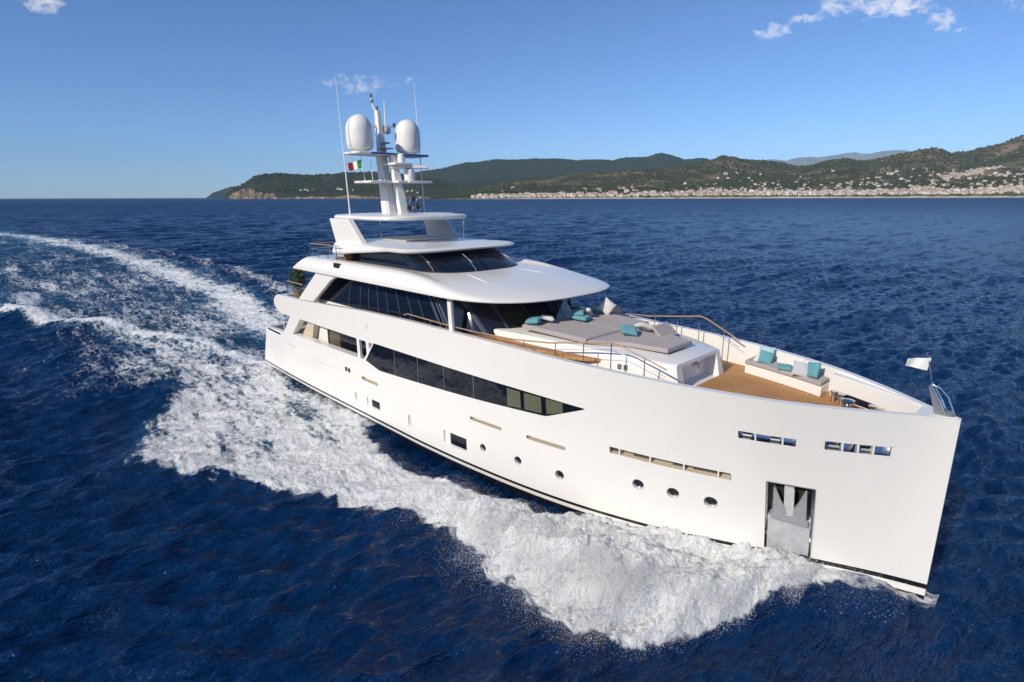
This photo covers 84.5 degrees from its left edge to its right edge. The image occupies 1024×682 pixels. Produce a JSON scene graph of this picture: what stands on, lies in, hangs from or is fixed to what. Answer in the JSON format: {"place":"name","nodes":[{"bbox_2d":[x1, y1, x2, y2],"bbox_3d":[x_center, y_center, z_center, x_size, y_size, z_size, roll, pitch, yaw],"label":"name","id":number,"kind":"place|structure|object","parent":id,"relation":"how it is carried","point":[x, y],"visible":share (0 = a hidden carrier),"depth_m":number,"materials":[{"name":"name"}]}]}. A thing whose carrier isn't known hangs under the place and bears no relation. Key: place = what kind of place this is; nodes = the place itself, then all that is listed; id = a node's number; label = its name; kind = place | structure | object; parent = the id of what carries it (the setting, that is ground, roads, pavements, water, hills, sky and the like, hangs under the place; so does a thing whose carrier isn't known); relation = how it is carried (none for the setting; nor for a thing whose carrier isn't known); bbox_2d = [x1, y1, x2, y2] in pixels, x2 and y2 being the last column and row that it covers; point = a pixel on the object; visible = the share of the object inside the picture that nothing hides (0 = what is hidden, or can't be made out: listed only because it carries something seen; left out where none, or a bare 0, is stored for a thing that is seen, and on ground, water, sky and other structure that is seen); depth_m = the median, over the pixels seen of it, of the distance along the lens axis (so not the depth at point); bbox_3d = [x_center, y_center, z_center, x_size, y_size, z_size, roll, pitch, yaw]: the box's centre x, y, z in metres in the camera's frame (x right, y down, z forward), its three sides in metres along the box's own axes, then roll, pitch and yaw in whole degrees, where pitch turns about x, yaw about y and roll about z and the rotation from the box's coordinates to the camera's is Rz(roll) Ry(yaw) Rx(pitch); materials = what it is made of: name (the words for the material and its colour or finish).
{"place":"outdoors","nodes":[
{"label":"outdoors","id":0,"kind":"place"},
{"bbox_2d":[206,186,236,197],"bbox_3d":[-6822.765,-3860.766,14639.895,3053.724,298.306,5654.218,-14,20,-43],"label":"headland","id":1,"kind":"structure","parent":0,"point":[222,193],"depth_m":13496.84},
{"bbox_2d":[228,188,277,198],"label":"cliff","id":2,"kind":"structure","parent":0,"point":[248,193],"depth_m":5417.13,"materials":[{"name":"beige stone"}]},
{"bbox_2d":[224,171,473,198],"bbox_3d":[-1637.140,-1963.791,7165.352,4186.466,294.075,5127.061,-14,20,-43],"label":"headland","id":3,"kind":"structure","parent":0,"point":[330,178],"depth_m":6042.39,"materials":[{"name":"green plant"}]},
{"bbox_2d":[227,170,476,195],"bbox_3d":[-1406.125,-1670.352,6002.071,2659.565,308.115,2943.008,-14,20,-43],"label":"woodland","id":4,"kind":"object","parent":3,"relation":"on","point":[310,185],"visible":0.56,"depth_m":6016.83,"materials":[{"name":"green plant"}]},
{"bbox_2d":[278,195,428,198],"bbox_3d":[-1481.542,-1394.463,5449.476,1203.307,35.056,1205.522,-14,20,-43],"label":"shoreline","id":5,"kind":"structure","parent":0,"point":[350,197],"depth_m":5423.07,"materials":[{"name":"stone"}]},
{"bbox_2d":[0,197,1023,681],"bbox_3d":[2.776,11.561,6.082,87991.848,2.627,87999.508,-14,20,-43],"label":"sea","id":6,"kind":"structure","parent":0,"point":[130,551],"depth_m":26.40,"materials":[{"name":"liquid"}]},
{"bbox_2d":[141,379,436,508],"bbox_3d":[-15.179,5.252,30.162,26.184,1.510,8.830,12,19,40],"label":"wash spray","id":7,"kind":"object","parent":6,"relation":"on","point":[266,464],"visible":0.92,"depth_m":26.53,"materials":[{"name":"white liquid"}]},
{"bbox_2d":[265,76,961,599],"bbox_3d":[-1.954,-4.090,30.868,9.560,21.801,43.300,-14,20,-43],"label":"motor yacht","id":8,"kind":"object","parent":6,"relation":"on","point":[429,346],"visible":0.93,"depth_m":22.79,"materials":[{"name":"paint"}]},
{"bbox_2d":[289,268,305,296],"bbox_3d":[-15.017,-4.160,39.488,1.151,2.179,1.163,-14,20,-43],"label":"potted plant","id":9,"kind":"object","parent":8,"relation":"on","point":[301,278],"visible":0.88,"depth_m":39.31,"materials":[{"name":"green plant"}]},
{"bbox_2d":[348,160,361,170],"bbox_3d":[-9.514,-10.639,34.146,0.800,0.540,0.208,-7,14,6],"label":"courtesy flag","id":10,"kind":"object","parent":8,"relation":"attached to","point":[355,165],"visible":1,"depth_m":34.16,"materials":[{"name":"multicoloured fabric"}]},
{"bbox_2d":[372,399,379,409],"bbox_3d":[-7.783,3.647,32.370,0.032,0.452,0.945,-14,20,-43],"label":"hull window","id":11,"kind":"structure","parent":8,"relation":"in","point":[375,404],"depth_m":32.41,"materials":[{"name":"black glass"}]},
{"bbox_2d":[450,433,466,449],"bbox_3d":[-2.582,4.871,27.364,1.194,0.615,0.043,13,19,41],"label":"hull window","id":12,"kind":"structure","parent":8,"relation":"in","point":[458,441],"depth_m":27.37,"materials":[{"name":"black glass"}]},
{"bbox_2d":[366,343,583,415],"bbox_3d":[-2.870,1.974,26.861,15.324,1.514,0.306,13,19,42],"label":"main deck window","id":13,"kind":"structure","parent":8,"relation":"in","point":[387,360],"depth_m":26.23,"materials":[{"name":"black glass"}]},
{"bbox_2d":[522,318,618,341],"bbox_3d":[2.591,-0.533,25.099,2.542,0.291,3.500,-14,20,-43],"label":"sun pad","id":14,"kind":"object","parent":8,"relation":"on","point":[573,329],"visible":0.84,"depth_m":24.73,"materials":[{"name":"white fabric"}]},
{"bbox_2d":[525,316,542,323],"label":"pillow","id":15,"kind":"object","parent":14,"relation":"on","point":[534,320],"visible":1,"depth_m":25.20,"materials":[{"name":"teal fabric"}]},
{"bbox_2d":[540,315,554,321],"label":"pillow","id":16,"kind":"object","parent":14,"relation":"on","point":[549,318],"visible":0.98,"depth_m":25.45,"materials":[{"name":"white fabric"}]},
{"bbox_2d":[569,309,648,330],"bbox_3d":[4.419,-0.982,26.830,2.542,0.291,3.500,-14,20,-43],"label":"sun pad","id":17,"kind":"object","parent":8,"relation":"on","point":[611,320],"visible":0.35,"depth_m":26.43,"materials":[{"name":"grey fabric"}]},
{"bbox_2d":[571,314,592,320],"bbox_3d":[3.260,-1.095,26.209,0.740,0.260,0.740,14,19,31],"label":"pillow","id":18,"kind":"object","parent":17,"relation":"on","point":[584,317],"visible":0.9,"depth_m":25.97,"materials":[{"name":"teal fabric"}]},
{"bbox_2d":[569,309,585,315],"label":"pillow","id":19,"kind":"object","parent":18,"relation":"on","point":[577,312],"visible":1,"depth_m":26.16,"materials":[{"name":"teal fabric"}]},
{"bbox_2d":[579,306,592,314],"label":"pillow","id":20,"kind":"object","parent":17,"relation":"on","point":[588,311],"visible":0.72,"depth_m":26.64,"materials":[{"name":"white fabric"}]},
{"bbox_2d":[589,305,600,310],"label":"pillow","id":21,"kind":"object","parent":17,"relation":"on","point":[593,307],"visible":0.82,"depth_m":27.77,"materials":[{"name":"teal fabric"}]},
{"bbox_2d":[597,297,616,314],"bbox_3d":[4.655,-1.686,27.611,0.720,0.720,0.282,39,-2,-1],"label":"pillow","id":22,"kind":"object","parent":17,"relation":"on","point":[606,306],"visible":1,"depth_m":27.50,"materials":[{"name":"white fabric"}]},
{"bbox_2d":[612,306,621,313],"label":"pillow","id":23,"kind":"object","parent":17,"relation":"on","point":[616,309],"visible":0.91,"depth_m":27.49,"materials":[{"name":"fabric"}]},
{"bbox_2d":[587,323,691,352],"bbox_3d":[5.767,-0.060,23.755,4.600,0.254,2.930,-14,20,-43],"label":"sun pad","id":24,"kind":"object","parent":8,"relation":"on","point":[651,340],"visible":0.77,"depth_m":23.19,"materials":[{"name":"white fabric"}]},
{"bbox_2d":[620,324,637,335],"bbox_3d":[5.003,-0.474,24.085,0.740,0.305,0.740,11,29,3],"label":"pillow","id":25,"kind":"object","parent":24,"relation":"on","point":[627,329],"visible":1,"depth_m":23.85,"materials":[{"name":"teal fabric"}]},
{"bbox_2d":[634,322,652,330],"bbox_3d":[5.765,-0.631,24.525,0.720,0.282,0.720,15,-7,-13],"label":"pillow","id":26,"kind":"object","parent":24,"relation":"on","point":[644,326],"visible":0.94,"depth_m":24.27,"materials":[{"name":"white fabric"}]},
{"bbox_2d":[651,322,677,335],"bbox_3d":[6.633,-0.471,24.507,1.300,0.455,0.664,-14,20,-43],"label":"backrest cushion","id":27,"kind":"object","parent":24,"relation":"on","point":[664,328],"visible":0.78,"depth_m":24.45,"materials":[{"name":"grey fabric"}]},
{"bbox_2d":[757,349,774,363],"bbox_3d":[10.387,0.678,23.026,0.560,0.560,0.237,19,-11,21],"label":"pillow","id":28,"kind":"object","parent":8,"relation":"on","point":[765,357],"visible":0.98,"depth_m":22.95,"materials":[{"name":"teal fabric"}]},
{"bbox_2d":[759,345,775,361],"bbox_3d":[10.510,0.526,23.255,0.620,0.620,0.237,11,0,36],"label":"pillow","id":29,"kind":"object","parent":8,"relation":"on","point":[769,349],"visible":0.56,"depth_m":23.15,"materials":[{"name":"teal fabric"}]},
{"bbox_2d":[777,363,791,370],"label":"pillow","id":30,"kind":"object","parent":8,"relation":"on","point":[786,367],"visible":0.98,"depth_m":22.03,"materials":[{"name":"teal fabric"}]},
{"bbox_2d":[770,485,807,527],"bbox_3d":[9.446,5.559,19.074,1.192,1.490,0.392,6,16,22],"label":"anchor","id":31,"kind":"object","parent":8,"relation":"attached to","point":[787,511],"visible":0.95,"depth_m":19.06,"materials":[{"name":"metal"}]},
{"bbox_2d":[791,360,807,376],"bbox_3d":[10.984,1.077,21.420,0.600,0.600,0.237,16,-19,20],"label":"pillow","id":32,"kind":"object","parent":8,"relation":"on","point":[800,369],"visible":1,"depth_m":21.34,"materials":[{"name":"grey fabric"}]},
{"bbox_2d":[804,359,818,363],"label":"pillow","id":33,"kind":"object","parent":8,"relation":"on","point":[806,361],"visible":0.31,"depth_m":21.49,"materials":[{"name":"white fabric"}]},
{"bbox_2d":[807,362,820,377],"bbox_3d":[11.299,1.081,21.162,0.237,0.620,0.620,21,-4,-16],"label":"pillow","id":34,"kind":"object","parent":8,"relation":"on","point":[813,369],"visible":1,"depth_m":20.99,"materials":[{"name":"teal fabric"}]},
{"bbox_2d":[905,358,930,369],"bbox_3d":[12.200,0.635,16.919,0.600,0.400,0.090,12,17,15],"label":"bow pennant","id":35,"kind":"object","parent":8,"relation":"attached to","point":[921,363],"visible":1,"depth_m":16.93,"materials":[{"name":"white fabric"}]},
{"bbox_2d":[355,476,918,670],"bbox_3d":[2.232,6.677,18.567,20.553,3.828,7.700,6,16,23],"label":"bow spray","id":36,"kind":"object","parent":6,"relation":"on","point":[605,570],"visible":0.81,"depth_m":18.00,"materials":[{"name":"white liquid"}]},
{"bbox_2d":[0,0,1023,198],"label":"sky","id":37,"kind":"structure","parent":0,"point":[99,98],"materials":[{"name":"blue"}]},
{"bbox_2d":[415,153,708,187],"bbox_3d":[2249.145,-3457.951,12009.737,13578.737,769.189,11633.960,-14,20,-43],"label":"hills","id":38,"kind":"structure","parent":0,"point":[481,173],"depth_m":9756.02,"materials":[{"name":"green plant"}]},
{"bbox_2d":[426,135,1023,198],"bbox_3d":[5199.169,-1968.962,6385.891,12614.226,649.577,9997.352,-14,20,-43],"label":"hills","id":39,"kind":"structure","parent":0,"point":[986,172],"depth_m":4553.78,"materials":[{"name":"green plant"}]},
{"bbox_2d":[429,135,1023,198],"bbox_3d":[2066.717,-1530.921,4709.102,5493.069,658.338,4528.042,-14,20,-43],"label":"woodland","id":40,"kind":"object","parent":39,"relation":"on","point":[610,187],"visible":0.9,"depth_m":4481.52,"materials":[{"name":"green plant"}]},
{"bbox_2d":[473,160,1023,197],"bbox_3d":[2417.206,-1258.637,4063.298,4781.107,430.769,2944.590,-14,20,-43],"label":"town","id":41,"kind":"object","parent":39,"relation":"on","point":[922,190],"visible":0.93,"depth_m":3431.16,"materials":[{"name":"white paint"}]},
{"bbox_2d":[482,196,1023,198],"bbox_3d":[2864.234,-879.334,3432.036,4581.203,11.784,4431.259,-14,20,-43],"label":"beach","id":42,"kind":"structure","parent":0,"point":[775,197],"depth_m":3389.88,"materials":[{"name":"beige sand"}]},
{"bbox_2d":[766,150,909,165],"bbox_3d":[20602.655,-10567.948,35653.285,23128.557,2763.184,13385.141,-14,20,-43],"label":"mountains","id":43,"kind":"structure","parent":0,"point":[804,161],"depth_m":34083.18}
]}

